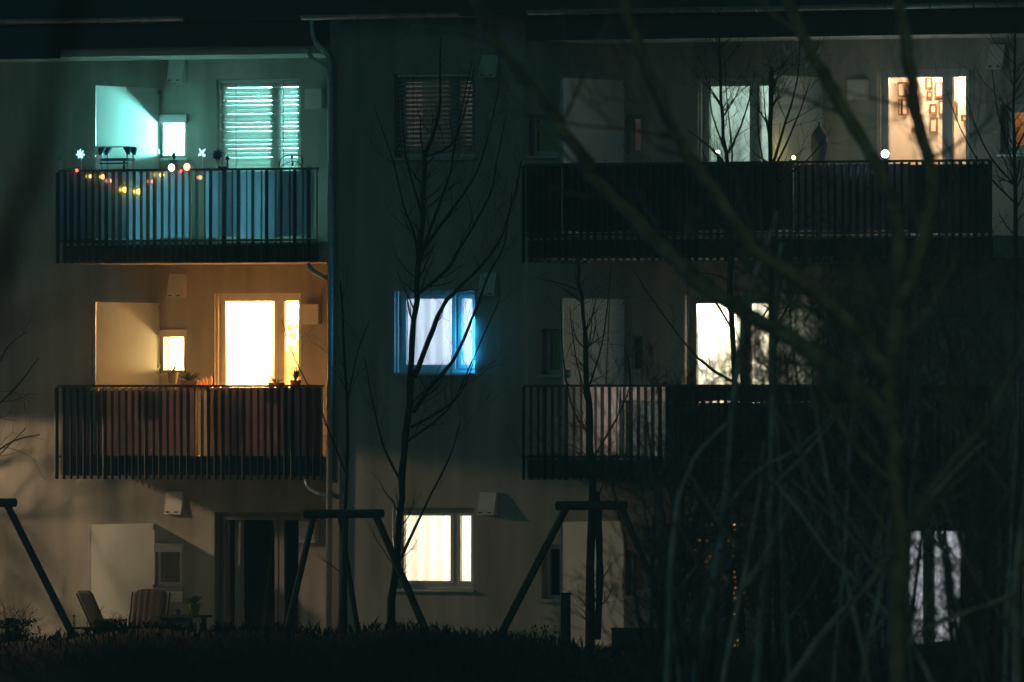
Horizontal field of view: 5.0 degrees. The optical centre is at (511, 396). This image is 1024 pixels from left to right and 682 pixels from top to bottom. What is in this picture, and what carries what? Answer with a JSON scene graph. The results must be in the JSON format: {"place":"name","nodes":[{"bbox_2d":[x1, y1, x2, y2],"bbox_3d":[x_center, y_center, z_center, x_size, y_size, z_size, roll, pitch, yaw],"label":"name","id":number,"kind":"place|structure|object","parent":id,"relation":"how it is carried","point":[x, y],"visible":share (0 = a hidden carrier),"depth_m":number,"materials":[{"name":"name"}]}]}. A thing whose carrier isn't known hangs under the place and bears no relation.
{"place":"outdoors","nodes":[
{"label":"outdoors","id":0,"kind":"place"},
{"bbox_2d":[0,616,1023,681],"bbox_3d":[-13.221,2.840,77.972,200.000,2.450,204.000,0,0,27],"label":"ground","id":1,"kind":"structure","parent":0,"point":[73,674],"depth_m":155.95,"materials":[{"name":"plant"}]},
{"bbox_2d":[0,597,42,641],"bbox_3d":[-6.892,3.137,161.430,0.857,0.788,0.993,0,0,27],"label":"weedy shrub","id":2,"kind":"object","parent":1,"relation":"on","point":[16,622],"visible":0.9,"depth_m":161.35,"materials":[{"name":"green plant"}]},
{"bbox_2d":[0,318,43,478],"bbox_3d":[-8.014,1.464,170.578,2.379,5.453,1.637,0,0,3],"label":"leaning tree","id":3,"kind":"object","parent":1,"relation":"on","point":[15,439],"visible":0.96,"depth_m":170.44,"materials":[{"name":"brown plant"}]},
{"bbox_2d":[0,498,76,635],"bbox_3d":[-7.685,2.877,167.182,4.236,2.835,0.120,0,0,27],"label":"timber frame","id":4,"kind":"object","parent":1,"relation":"on","point":[8,504],"visible":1,"depth_m":166.70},
{"bbox_2d":[0,0,95,401],"bbox_3d":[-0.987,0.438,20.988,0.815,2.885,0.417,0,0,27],"label":"tree","id":5,"kind":"object","parent":1,"relation":"on","point":[25,196],"visible":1,"depth_m":20.99,"materials":[{"name":"brown plant"}]},
{"bbox_2d":[0,615,128,640],"bbox_3d":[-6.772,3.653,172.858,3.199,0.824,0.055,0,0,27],"label":"chain link fence","id":6,"kind":"object","parent":1,"relation":"on","point":[74,623],"visible":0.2,"depth_m":172.81,"materials":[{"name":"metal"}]},
{"bbox_2d":[84,606,132,633],"bbox_3d":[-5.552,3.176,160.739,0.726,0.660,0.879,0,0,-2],"label":"weedy shrub","id":7,"kind":"object","parent":1,"relation":"on","point":[106,622],"visible":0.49,"depth_m":160.65,"materials":[{"name":"green plant"}]},
{"bbox_2d":[281,229,370,633],"bbox_3d":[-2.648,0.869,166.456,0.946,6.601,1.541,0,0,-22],"label":"slim sapling","id":8,"kind":"object","parent":1,"relation":"on","point":[346,467],"visible":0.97,"depth_m":166.04,"materials":[{"name":"brown plant"}]},
{"bbox_2d":[284,509,429,633],"bbox_3d":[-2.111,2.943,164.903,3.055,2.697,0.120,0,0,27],"label":"timber frame","id":9,"kind":"object","parent":1,"relation":"on","point":[343,516],"visible":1,"depth_m":165.00,"materials":[{"name":"wood"}]},
{"bbox_2d":[356,38,532,629],"bbox_3d":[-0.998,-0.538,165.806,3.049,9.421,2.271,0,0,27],"label":"bare tree","id":10,"kind":"object","parent":1,"relation":"on","point":[420,248],"visible":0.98,"depth_m":166.13,"materials":[{"name":"brown plant"}]},
{"bbox_2d":[0,0,1023,648],"bbox_3d":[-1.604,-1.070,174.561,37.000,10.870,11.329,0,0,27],"label":"apartment building","id":11,"kind":"structure","parent":1,"relation":"on","point":[154,82],"depth_m":170.98,"materials":[{"name":"paint"}]},
{"bbox_2d":[98,146,137,242],"bbox_3d":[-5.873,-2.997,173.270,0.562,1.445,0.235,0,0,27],"label":"folding stand","id":12,"kind":"object","parent":11,"relation":"on","point":[106,150],"visible":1,"depth_m":173.23,"materials":[{"name":"black plastic"}]},
{"bbox_2d":[60,171,188,239],"bbox_3d":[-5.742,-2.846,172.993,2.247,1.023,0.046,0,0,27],"label":"privacy cloth","id":13,"kind":"object","parent":11,"relation":"attached to","point":[137,206],"visible":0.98,"depth_m":172.96,"materials":[{"name":"fabric"}]},
{"bbox_2d":[61,388,197,458],"bbox_3d":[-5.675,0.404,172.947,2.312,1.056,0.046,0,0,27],"label":"privacy cloth","id":14,"kind":"object","parent":11,"relation":"on","point":[129,421],"visible":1,"depth_m":172.96,"materials":[{"name":"fabric"}]},
{"bbox_2d":[61,163,201,193],"bbox_3d":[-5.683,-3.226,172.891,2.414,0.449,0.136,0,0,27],"label":"string lights","id":15,"kind":"object","parent":11,"relation":"attached to","point":[186,167],"visible":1,"depth_m":172.65,"materials":[{"name":"yellow"}]},
{"bbox_2d":[153,543,183,601],"bbox_3d":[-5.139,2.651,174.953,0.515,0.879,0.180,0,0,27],"label":"small window","id":16,"kind":"structure","parent":11,"relation":"in","point":[159,548],"depth_m":174.89,"materials":[{"name":"white glass"}]},
{"bbox_2d":[166,365,177,383],"bbox_3d":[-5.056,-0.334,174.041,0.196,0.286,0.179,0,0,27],"label":"potted plant","id":17,"kind":"object","parent":11,"relation":"on","point":[172,377],"visible":1,"depth_m":173.99,"materials":[{"name":"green plant"}]},
{"bbox_2d":[158,330,186,375],"bbox_3d":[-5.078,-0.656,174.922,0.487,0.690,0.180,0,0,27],"label":"small window","id":18,"kind":"structure","parent":11,"relation":"in","point":[162,333],"depth_m":174.87,"materials":[{"name":"white glass"}]},
{"bbox_2d":[158,114,187,160],"bbox_3d":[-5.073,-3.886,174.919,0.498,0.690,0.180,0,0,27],"label":"small window","id":19,"kind":"structure","parent":11,"relation":"in","point":[163,119],"depth_m":174.87,"materials":[{"name":"white glass"}]},
{"bbox_2d":[170,149,178,168],"bbox_3d":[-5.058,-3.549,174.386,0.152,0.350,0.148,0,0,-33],"label":"potted plant","id":20,"kind":"object","parent":11,"relation":"on","point":[174,155],"visible":0.77,"depth_m":174.34,"materials":[{"name":"green plant"}]},
{"bbox_2d":[179,371,199,387],"bbox_3d":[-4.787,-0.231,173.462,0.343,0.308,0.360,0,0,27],"label":"potted plant","id":21,"kind":"object","parent":11,"relation":"on","point":[188,381],"visible":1,"depth_m":173.38,"materials":[{"name":"green plant"}]},
{"bbox_2d":[199,387,206,455],"bbox_3d":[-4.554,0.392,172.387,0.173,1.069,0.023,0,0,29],"label":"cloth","id":22,"kind":"object","parent":11,"relation":"hanging from","point":[205,421],"visible":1,"depth_m":172.39,"materials":[{"name":"white fabric"}]},
{"bbox_2d":[212,148,222,165],"bbox_3d":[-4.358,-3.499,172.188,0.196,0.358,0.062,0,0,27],"label":"pinwheel","id":23,"kind":"object","parent":11,"relation":"on","point":[216,154],"visible":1,"depth_m":172.18,"materials":[{"name":"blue plastic"}]},
{"bbox_2d":[234,520,243,630],"bbox_3d":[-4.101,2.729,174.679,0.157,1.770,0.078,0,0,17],"label":"curtain","id":24,"kind":"object","parent":11,"relation":"hanging from","point":[239,579],"visible":0.79,"depth_m":174.68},
{"bbox_2d":[211,387,304,458],"bbox_3d":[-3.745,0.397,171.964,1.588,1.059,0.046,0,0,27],"label":"privacy cloth","id":25,"kind":"object","parent":11,"relation":"on","point":[254,421],"visible":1,"depth_m":172.00,"materials":[{"name":"fabric"}]},
{"bbox_2d":[216,293,300,384],"bbox_3d":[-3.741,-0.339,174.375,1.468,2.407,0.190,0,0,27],"label":"balcony door","id":26,"kind":"structure","parent":11,"relation":"in","point":[280,299],"depth_m":174.35,"materials":[{"name":"white glass"}]},
{"bbox_2d":[216,512,300,630],"bbox_3d":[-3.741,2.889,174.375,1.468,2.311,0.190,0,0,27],"label":"terrace door","id":27,"kind":"structure","parent":11,"relation":"in","point":[222,518],"depth_m":174.35,"materials":[{"name":"white plastic"}]},
{"bbox_2d":[218,79,300,242],"bbox_3d":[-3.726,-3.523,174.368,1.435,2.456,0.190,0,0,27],"label":"balcony door","id":28,"kind":"structure","parent":11,"relation":"in","point":[219,84],"depth_m":174.61,"materials":[{"name":"white glass"}]},
{"bbox_2d":[206,171,313,237],"bbox_3d":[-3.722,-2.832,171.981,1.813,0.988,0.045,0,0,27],"label":"privacy cloth","id":29,"kind":"object","parent":11,"relation":"attached to","point":[257,204],"visible":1,"depth_m":171.98,"materials":[{"name":"fabric"}]},
{"bbox_2d":[278,154,302,167],"bbox_3d":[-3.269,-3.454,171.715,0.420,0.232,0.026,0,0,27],"label":"wire arch","id":30,"kind":"structure","parent":11,"relation":"attached to","point":[292,163],"depth_m":171.69,"materials":[{"name":"black metal"}]},
{"bbox_2d":[287,345,297,384],"bbox_3d":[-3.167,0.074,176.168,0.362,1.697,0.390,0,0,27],"label":"curtain","id":31,"kind":"object","parent":11,"relation":"in","point":[291,365],"visible":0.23,"depth_m":176.06,"materials":[{"name":"yellow fabric"}]},
{"bbox_2d":[290,368,300,384],"bbox_3d":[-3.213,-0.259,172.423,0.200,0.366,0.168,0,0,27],"label":"potted plant","id":32,"kind":"object","parent":11,"relation":"on","point":[295,374],"visible":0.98,"depth_m":172.38,"materials":[{"name":"green plant"}]},
{"bbox_2d":[309,387,319,455],"bbox_3d":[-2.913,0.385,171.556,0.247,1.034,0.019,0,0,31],"label":"privacy cloth","id":33,"kind":"object","parent":11,"relation":"attached to","point":[317,423],"visible":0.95,"depth_m":171.54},
{"bbox_2d":[391,73,476,159],"bbox_3d":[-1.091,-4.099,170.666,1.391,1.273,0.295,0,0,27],"label":"window","id":34,"kind":"structure","parent":11,"relation":"in","point":[411,153],"depth_m":170.73,"materials":[{"name":"white glass"}]},
{"bbox_2d":[391,291,476,375],"bbox_3d":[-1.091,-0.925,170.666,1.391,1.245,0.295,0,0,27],"label":"window","id":35,"kind":"structure","parent":11,"relation":"in","point":[457,302],"depth_m":170.73,"materials":[{"name":"white glass"}]},
{"bbox_2d":[394,508,474,591],"bbox_3d":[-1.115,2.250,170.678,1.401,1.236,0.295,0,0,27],"label":"window","id":36,"kind":"structure","parent":11,"relation":"in","point":[455,514],"depth_m":170.61,"materials":[{"name":"white glass"}]},
{"bbox_2d":[406,516,470,580],"bbox_3d":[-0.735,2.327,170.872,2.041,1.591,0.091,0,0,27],"label":"curtain","id":37,"kind":"object","parent":11,"relation":"hanging from","point":[429,560],"visible":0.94,"depth_m":171.08,"materials":[{"name":"fabric"}]},
{"bbox_2d":[408,299,471,364],"bbox_3d":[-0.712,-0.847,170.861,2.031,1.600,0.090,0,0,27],"label":"curtain","id":38,"kind":"object","parent":11,"relation":"hanging from","point":[439,350],"visible":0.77,"depth_m":171.05,"materials":[{"name":"fabric"}]},
{"bbox_2d":[473,319,474,363],"bbox_3d":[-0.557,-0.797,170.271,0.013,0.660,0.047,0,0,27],"label":"led strip","id":39,"kind":"object","parent":11,"relation":"attached to","point":[473,338],"visible":0.86,"depth_m":170.26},
{"bbox_2d":[525,115,559,157],"bbox_3d":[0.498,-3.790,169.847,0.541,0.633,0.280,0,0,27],"label":"small window","id":40,"kind":"structure","parent":11,"relation":"in","point":[536,133],"depth_m":169.98,"materials":[{"name":"white plastic"}]},
{"bbox_2d":[538,329,559,376],"bbox_3d":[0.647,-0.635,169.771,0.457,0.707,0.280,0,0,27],"label":"small window","id":41,"kind":"structure","parent":11,"relation":"in","point":[548,342],"depth_m":169.90,"materials":[{"name":"white plastic"}]},
{"bbox_2d":[538,545,559,601],"bbox_3d":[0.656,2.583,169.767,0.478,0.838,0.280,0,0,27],"label":"small window","id":42,"kind":"structure","parent":11,"relation":"in","point":[548,556],"depth_m":169.90,"materials":[{"name":"white plastic"}]},
{"bbox_2d":[526,387,576,455],"bbox_3d":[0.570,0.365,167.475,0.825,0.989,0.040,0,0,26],"label":"privacy cloth","id":43,"kind":"object","parent":11,"relation":"attached to","point":[534,419],"visible":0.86,"depth_m":167.50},
{"bbox_2d":[579,387,615,454],"bbox_3d":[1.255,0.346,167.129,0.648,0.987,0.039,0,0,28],"label":"privacy cloth","id":44,"kind":"object","parent":11,"relation":"hanging from","point":[613,394],"visible":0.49,"depth_m":167.11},
{"bbox_2d":[526,263,688,384],"bbox_3d":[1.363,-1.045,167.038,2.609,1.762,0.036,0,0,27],"label":"cat net","id":45,"kind":"object","parent":11,"relation":"attached to","point":[659,321],"visible":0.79,"depth_m":167.02,"materials":[{"name":"grey"}]},
{"bbox_2d":[623,115,641,157],"bbox_3d":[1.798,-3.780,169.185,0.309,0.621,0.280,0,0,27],"label":"small window","id":46,"kind":"structure","parent":11,"relation":"in","point":[632,134],"depth_m":169.28,"materials":[{"name":"white plastic"}]},
{"bbox_2d":[623,332,643,375],"bbox_3d":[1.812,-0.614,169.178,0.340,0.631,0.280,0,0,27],"label":"small window","id":47,"kind":"structure","parent":11,"relation":"in","point":[634,334],"depth_m":169.28,"materials":[{"name":"white plastic"}]},
{"bbox_2d":[622,550,645,597],"bbox_3d":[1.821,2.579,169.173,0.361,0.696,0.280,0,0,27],"label":"small window","id":48,"kind":"structure","parent":11,"relation":"in","point":[632,560],"depth_m":169.28,"materials":[{"name":"white plastic"}]},
{"bbox_2d":[621,387,664,401],"bbox_3d":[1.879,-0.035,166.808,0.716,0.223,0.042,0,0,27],"label":"privacy cloth","id":49,"kind":"object","parent":11,"relation":"hanging from","point":[642,394],"visible":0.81,"depth_m":166.81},
{"bbox_2d":[633,403,664,455],"bbox_3d":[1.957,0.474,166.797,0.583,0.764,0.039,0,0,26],"label":"privacy cloth","id":50,"kind":"object","parent":11,"relation":"attached to","point":[648,416],"visible":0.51,"depth_m":166.80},
{"bbox_2d":[526,163,788,232],"bbox_3d":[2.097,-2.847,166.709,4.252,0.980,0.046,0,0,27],"label":"privacy cloth","id":51,"kind":"object","parent":11,"relation":"attached to","point":[642,193],"visible":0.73,"depth_m":166.79,"materials":[{"name":"fabric"}]},
{"bbox_2d":[718,308,735,402],"bbox_3d":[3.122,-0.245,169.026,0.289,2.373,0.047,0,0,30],"label":"curtain","id":52,"kind":"object","parent":11,"relation":"hanging from","point":[724,323],"visible":0.12,"depth_m":169.06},
{"bbox_2d":[690,295,768,455],"bbox_3d":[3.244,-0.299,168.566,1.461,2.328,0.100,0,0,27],"label":"balcony door","id":53,"kind":"structure","parent":11,"relation":"in","point":[699,299],"depth_m":168.83,"materials":[{"name":"white glass"}]},
{"bbox_2d":[699,78,773,236],"bbox_3d":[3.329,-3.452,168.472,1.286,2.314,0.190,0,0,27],"label":"balcony door","id":54,"kind":"structure","parent":11,"relation":"in","point":[704,103],"depth_m":168.66,"materials":[{"name":"white plastic"}]},
{"bbox_2d":[711,86,767,161],"bbox_3d":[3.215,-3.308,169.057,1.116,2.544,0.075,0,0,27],"label":"curtain","id":55,"kind":"object","parent":11,"relation":"hanging from","point":[717,113],"visible":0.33,"depth_m":169.02,"materials":[{"name":"fabric"}]},
{"bbox_2d":[669,403,831,455],"bbox_3d":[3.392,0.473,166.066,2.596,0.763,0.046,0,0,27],"label":"privacy cloth","id":56,"kind":"object","parent":11,"relation":"attached to","point":[714,427],"visible":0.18,"depth_m":166.27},
{"bbox_2d":[811,122,828,235],"bbox_3d":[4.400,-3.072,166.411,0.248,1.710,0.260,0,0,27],"label":"parasol","id":57,"kind":"object","parent":11,"relation":"on","point":[817,136],"visible":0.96,"depth_m":166.33,"materials":[{"name":"blue fabric"}]},
{"bbox_2d":[669,387,987,401],"bbox_3d":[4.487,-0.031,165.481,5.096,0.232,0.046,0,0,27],"label":"privacy cloth","id":58,"kind":"object","parent":11,"relation":"attached to","point":[692,392],"visible":0.17,"depth_m":165.80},
{"bbox_2d":[793,164,907,231],"bbox_3d":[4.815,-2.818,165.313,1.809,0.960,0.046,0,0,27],"label":"privacy cloth","id":59,"kind":"object","parent":11,"relation":"attached to","point":[890,171],"visible":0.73,"depth_m":165.34,"materials":[{"name":"fabric"}]},
{"bbox_2d":[897,82,906,96],"bbox_3d":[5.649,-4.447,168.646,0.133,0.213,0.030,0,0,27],"label":"picture frame","id":60,"kind":"object","parent":11,"relation":"attached to","point":[899,91],"visible":0.66,"depth_m":168.65,"materials":[{"name":"brown wood"}]},
{"bbox_2d":[879,68,968,235],"bbox_3d":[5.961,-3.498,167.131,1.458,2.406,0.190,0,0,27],"label":"balcony door","id":61,"kind":"structure","parent":11,"relation":"in","point":[884,75],"depth_m":167.06,"materials":[{"name":"white plastic"}]},
{"bbox_2d":[929,117,937,132],"bbox_3d":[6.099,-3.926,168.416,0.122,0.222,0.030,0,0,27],"label":"picture frame","id":62,"kind":"object","parent":11,"relation":"attached to","point":[933,124],"visible":1,"depth_m":168.41,"materials":[{"name":"brown wood"}]},
{"bbox_2d":[909,531,959,643],"bbox_3d":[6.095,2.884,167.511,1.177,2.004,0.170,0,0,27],"label":"curtain","id":63,"kind":"object","parent":11,"relation":"hanging from","point":[941,630],"visible":0.08,"depth_m":167.53,"materials":[{"name":"fabric"}]},
{"bbox_2d":[934,82,941,96],"bbox_3d":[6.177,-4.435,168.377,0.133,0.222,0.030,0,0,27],"label":"picture frame","id":64,"kind":"object","parent":11,"relation":"attached to","point":[938,89],"visible":0.74,"depth_m":168.38,"materials":[{"name":"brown wood"}]},
{"bbox_2d":[915,523,965,642],"bbox_3d":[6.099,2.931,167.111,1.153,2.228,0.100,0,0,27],"label":"terrace door","id":65,"kind":"structure","parent":11,"relation":"in","point":[931,574],"depth_m":167.14,"materials":[{"name":"white glass"}]},
{"bbox_2d":[911,164,987,230],"bbox_3d":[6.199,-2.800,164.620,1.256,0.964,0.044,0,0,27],"label":"privacy cloth","id":66,"kind":"object","parent":11,"relation":"hanging from","point":[942,173],"visible":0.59,"depth_m":164.57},
{"bbox_2d":[997,104,1023,156],"bbox_3d":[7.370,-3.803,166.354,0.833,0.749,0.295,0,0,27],"label":"window","id":67,"kind":"structure","parent":11,"relation":"in","point":[1021,106],"depth_m":166.53,"materials":[{"name":"white glass"}]},
{"bbox_2d":[523,616,561,643],"bbox_3d":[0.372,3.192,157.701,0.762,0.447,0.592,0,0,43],"label":"weedy shrub","id":68,"kind":"object","parent":1,"relation":"on","point":[535,625],"visible":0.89,"depth_m":157.67,"materials":[{"name":"green plant"}]},
{"bbox_2d":[560,593,570,646],"bbox_3d":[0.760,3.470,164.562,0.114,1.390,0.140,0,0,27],"label":"garden post","id":69,"kind":"object","parent":1,"relation":"on","point":[566,632],"visible":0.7,"depth_m":164.51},
{"bbox_2d":[498,501,659,636],"bbox_3d":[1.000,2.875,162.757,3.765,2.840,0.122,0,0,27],"label":"timber frame","id":70,"kind":"object","parent":1,"relation":"on","point":[564,507],"visible":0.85,"depth_m":162.88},
{"bbox_2d":[514,210,646,647],"bbox_3d":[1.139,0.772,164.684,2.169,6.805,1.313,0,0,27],"label":"forked tree","id":71,"kind":"object","parent":1,"relation":"on","point":[594,529],"visible":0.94,"depth_m":164.67,"materials":[{"name":"brown plant"}]},
{"bbox_2d":[611,628,655,650],"bbox_3d":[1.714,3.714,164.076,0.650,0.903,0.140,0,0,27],"label":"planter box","id":72,"kind":"object","parent":1,"relation":"on","point":[629,632],"visible":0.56,"depth_m":164.05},
{"bbox_2d":[509,315,759,681],"bbox_3d":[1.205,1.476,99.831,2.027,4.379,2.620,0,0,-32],"label":"bare bush","id":73,"kind":"object","parent":1,"relation":"on","point":[656,651],"visible":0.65,"depth_m":100.09,"materials":[{"name":"brown plant"}]},
{"bbox_2d":[344,0,1023,681],"bbox_3d":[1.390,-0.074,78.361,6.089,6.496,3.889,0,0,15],"label":"tree","id":74,"kind":"object","parent":1,"relation":"on","point":[884,410],"visible":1,"depth_m":78.06,"materials":[{"name":"brown plant"}]},
{"bbox_2d":[618,333,775,681],"bbox_3d":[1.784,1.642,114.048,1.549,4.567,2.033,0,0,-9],"label":"bare bush","id":75,"kind":"object","parent":1,"relation":"on","point":[674,674],"visible":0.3,"depth_m":114.05,"materials":[{"name":"brown plant"}]},
{"bbox_2d":[607,0,809,644],"bbox_3d":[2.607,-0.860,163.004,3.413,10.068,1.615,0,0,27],"label":"upright sapling","id":76,"kind":"object","parent":1,"relation":"on","point":[728,151],"visible":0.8,"depth_m":162.84,"materials":[{"name":"brown plant"}]},
{"bbox_2d":[600,340,817,681],"bbox_3d":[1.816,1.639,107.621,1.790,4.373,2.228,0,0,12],"label":"bare bush","id":77,"kind":"object","parent":1,"relation":"on","point":[727,624],"visible":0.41,"depth_m":107.72,"materials":[{"name":"brown plant"}]},
{"bbox_2d":[551,324,883,681],"bbox_3d":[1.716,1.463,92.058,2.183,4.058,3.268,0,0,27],"label":"bare bush","id":78,"kind":"object","parent":1,"relation":"on","point":[685,641],"visible":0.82,"depth_m":91.82,"materials":[{"name":"brown plant"}]},
{"bbox_2d":[656,411,809,681],"bbox_3d":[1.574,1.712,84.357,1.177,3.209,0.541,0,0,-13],"label":"pale sapling","id":79,"kind":"object","parent":1,"relation":"on","point":[741,588],"visible":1,"depth_m":84.44,"materials":[{"name":"grey plant"}]},
{"bbox_2d":[628,141,860,681],"bbox_3d":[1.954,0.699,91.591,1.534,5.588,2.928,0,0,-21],"label":"grey trunk","id":80,"kind":"object","parent":1,"relation":"on","point":[713,579],"visible":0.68,"depth_m":91.97,"materials":[{"name":"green plant"}]},
{"bbox_2d":[656,486,858,681],"bbox_3d":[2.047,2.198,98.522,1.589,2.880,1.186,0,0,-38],"label":"pale sapling","id":81,"kind":"object","parent":1,"relation":"on","point":[689,610],"visible":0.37,"depth_m":98.60,"materials":[{"name":"grey plant"}]},
{"bbox_2d":[629,248,901,681],"bbox_3d":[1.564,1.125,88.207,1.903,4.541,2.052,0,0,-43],"label":"grey trunk","id":82,"kind":"object","parent":1,"relation":"on","point":[673,554],"visible":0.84,"depth_m":87.98,"materials":[{"name":"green plant"}]},
{"bbox_2d":[714,21,851,640],"bbox_3d":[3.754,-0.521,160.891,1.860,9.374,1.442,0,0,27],"label":"bushy sapling","id":83,"kind":"object","parent":1,"relation":"on","point":[768,121],"visible":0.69,"depth_m":160.83,"materials":[{"name":"brown plant"}]},
{"bbox_2d":[687,132,882,681],"bbox_3d":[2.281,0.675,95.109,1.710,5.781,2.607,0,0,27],"label":"grey trunk","id":84,"kind":"object","parent":1,"relation":"on","point":[759,638],"visible":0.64,"depth_m":94.98,"materials":[{"name":"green plant"}]},
{"bbox_2d":[710,278,861,681],"bbox_3d":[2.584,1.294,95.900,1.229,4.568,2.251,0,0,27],"label":"pale sapling","id":85,"kind":"object","parent":1,"relation":"on","point":[787,618],"visible":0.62,"depth_m":95.41,"materials":[{"name":"grey plant"}]},
{"bbox_2d":[685,416,907,681],"bbox_3d":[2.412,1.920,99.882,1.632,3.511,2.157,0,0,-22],"label":"bare bush","id":86,"kind":"object","parent":1,"relation":"on","point":[768,669],"visible":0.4,"depth_m":100.05,"materials":[{"name":"brown plant"}]},
{"bbox_2d":[683,201,927,681],"bbox_3d":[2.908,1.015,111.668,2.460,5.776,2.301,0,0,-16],"label":"bare bush","id":87,"kind":"object","parent":1,"relation":"on","point":[813,431],"visible":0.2,"depth_m":111.69,"materials":[{"name":"brown plant"}]},
{"bbox_2d":[695,364,934,681],"bbox_3d":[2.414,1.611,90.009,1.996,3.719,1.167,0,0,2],"label":"grey trunk","id":88,"kind":"object","parent":1,"relation":"on","point":[872,597],"visible":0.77,"depth_m":89.99,"materials":[{"name":"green plant"}]},
{"bbox_2d":[710,235,925,681],"bbox_3d":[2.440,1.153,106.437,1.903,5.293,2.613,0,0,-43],"label":"bare bush","id":89,"kind":"object","parent":1,"relation":"on","point":[820,666],"visible":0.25,"depth_m":105.99,"materials":[{"name":"brown plant"}]},
{"bbox_2d":[665,289,988,681],"bbox_3d":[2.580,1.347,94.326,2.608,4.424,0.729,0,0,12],"label":"pale sapling","id":90,"kind":"object","parent":1,"relation":"on","point":[841,596],"visible":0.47,"depth_m":94.39,"materials":[{"name":"grey plant"}]},
{"bbox_2d":[727,204,966,681],"bbox_3d":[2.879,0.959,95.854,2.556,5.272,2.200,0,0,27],"label":"bare bush","id":91,"kind":"object","parent":1,"relation":"on","point":[853,646],"visible":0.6,"depth_m":95.91,"materials":[{"name":"brown plant"}]},
{"bbox_2d":[775,170,938,681],"bbox_3d":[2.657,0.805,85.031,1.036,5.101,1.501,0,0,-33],"label":"pale sapling","id":92,"kind":"object","parent":1,"relation":"on","point":[843,559],"visible":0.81,"depth_m":85.50,"materials":[{"name":"grey plant"}]},
{"bbox_2d":[786,384,968,681],"bbox_3d":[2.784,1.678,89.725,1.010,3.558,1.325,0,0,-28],"label":"pale sapling","id":93,"kind":"object","parent":1,"relation":"on","point":[872,631],"visible":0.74,"depth_m":89.85,"materials":[{"name":"grey plant"}]},
{"bbox_2d":[784,308,1021,681],"bbox_3d":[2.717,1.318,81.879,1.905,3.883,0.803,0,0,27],"label":"grey trunk","id":94,"kind":"object","parent":1,"relation":"on","point":[794,674],"visible":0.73,"depth_m":81.98,"materials":[{"name":"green plant"}]},
{"bbox_2d":[790,493,1023,681],"bbox_3d":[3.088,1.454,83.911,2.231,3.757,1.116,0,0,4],"label":"grey trunk","id":95,"kind":"object","parent":1,"relation":"on","point":[1013,597],"visible":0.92,"depth_m":83.97,"materials":[{"name":"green plant"}]},
{"bbox_2d":[796,179,1023,681],"bbox_3d":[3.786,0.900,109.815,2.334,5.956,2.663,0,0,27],"label":"bare bush","id":96,"kind":"object","parent":1,"relation":"on","point":[880,662],"visible":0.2,"depth_m":110.05,"materials":[{"name":"brown plant"}]},
{"bbox_2d":[809,264,1023,681],"bbox_3d":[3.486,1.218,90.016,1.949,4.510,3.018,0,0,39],"label":"bare bush","id":97,"kind":"object","parent":1,"relation":"on","point":[987,668],"visible":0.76,"depth_m":89.98,"materials":[{"name":"brown plant"}]},
{"bbox_2d":[843,366,1023,681],"bbox_3d":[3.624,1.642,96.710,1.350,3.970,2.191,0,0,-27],"label":"pale sapling","id":98,"kind":"object","parent":1,"relation":"on","point":[939,544],"visible":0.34,"depth_m":96.72,"materials":[{"name":"grey plant"}]},
{"bbox_2d":[848,236,1023,681],"bbox_3d":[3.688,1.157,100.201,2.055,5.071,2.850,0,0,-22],"label":"bare bush","id":99,"kind":"object","parent":1,"relation":"on","point":[951,640],"visible":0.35,"depth_m":99.95,"materials":[{"name":"brown plant"}]},
{"bbox_2d":[851,196,1020,681],"bbox_3d":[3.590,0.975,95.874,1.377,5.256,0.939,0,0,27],"label":"grey trunk","id":100,"kind":"object","parent":1,"relation":"on","point":[910,651],"visible":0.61,"depth_m":95.97,"materials":[{"name":"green plant"}]},
{"bbox_2d":[858,253,1023,681],"bbox_3d":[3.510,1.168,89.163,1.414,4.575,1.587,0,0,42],"label":"pale sapling","id":101,"kind":"object","parent":1,"relation":"on","point":[1006,619],"visible":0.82,"depth_m":89.19,"materials":[{"name":"grey plant"}]},
{"bbox_2d":[873,111,1023,681],"bbox_3d":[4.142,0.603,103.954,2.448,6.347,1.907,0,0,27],"label":"bare bush","id":102,"kind":"object","parent":1,"relation":"on","point":[949,341],"visible":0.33,"depth_m":104.01,"materials":[{"name":"brown plant"}]},
{"bbox_2d":[904,339,1023,681],"bbox_3d":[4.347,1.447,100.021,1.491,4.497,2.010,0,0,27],"label":"pale sapling","id":103,"kind":"object","parent":1,"relation":"on","point":[1007,429],"visible":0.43,"depth_m":100.02,"materials":[{"name":"brown plant"}]},
{"bbox_2d":[935,0,1023,636],"bbox_3d":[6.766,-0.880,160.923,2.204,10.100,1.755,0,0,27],"label":"rightmost sapling","id":104,"kind":"object","parent":1,"relation":"on","point":[1014,177],"visible":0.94,"depth_m":160.84,"materials":[{"name":"brown plant"}]},
{"bbox_3d":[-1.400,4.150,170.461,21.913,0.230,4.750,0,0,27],"label":"terrace","id":105,"kind":"structure","parent":0,"visible":0},
{"bbox_2d":[74,590,103,632],"bbox_3d":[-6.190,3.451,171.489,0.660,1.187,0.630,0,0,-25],"label":"garden chair","id":106,"kind":"object","parent":105,"relation":"on","point":[88,600],"visible":0.43,"depth_m":171.43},
{"bbox_2d":[128,589,173,629],"bbox_3d":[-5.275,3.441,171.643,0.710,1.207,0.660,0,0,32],"label":"garden chair","id":107,"kind":"object","parent":105,"relation":"on","point":[148,604],"visible":0.59,"depth_m":171.49,"materials":[{"name":"fabric"}]},
{"bbox_2d":[155,615,211,630],"bbox_3d":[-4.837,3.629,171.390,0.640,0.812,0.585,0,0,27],"label":"garden table","id":108,"kind":"object","parent":105,"relation":"on","point":[180,619],"visible":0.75,"depth_m":171.19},
{"bbox_2d":[186,595,200,614],"bbox_3d":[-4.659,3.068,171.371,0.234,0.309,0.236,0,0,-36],"label":"potted plant","id":109,"kind":"object","parent":108,"relation":"on","point":[193,608],"visible":1,"depth_m":171.32,"materials":[{"name":"green plant"}]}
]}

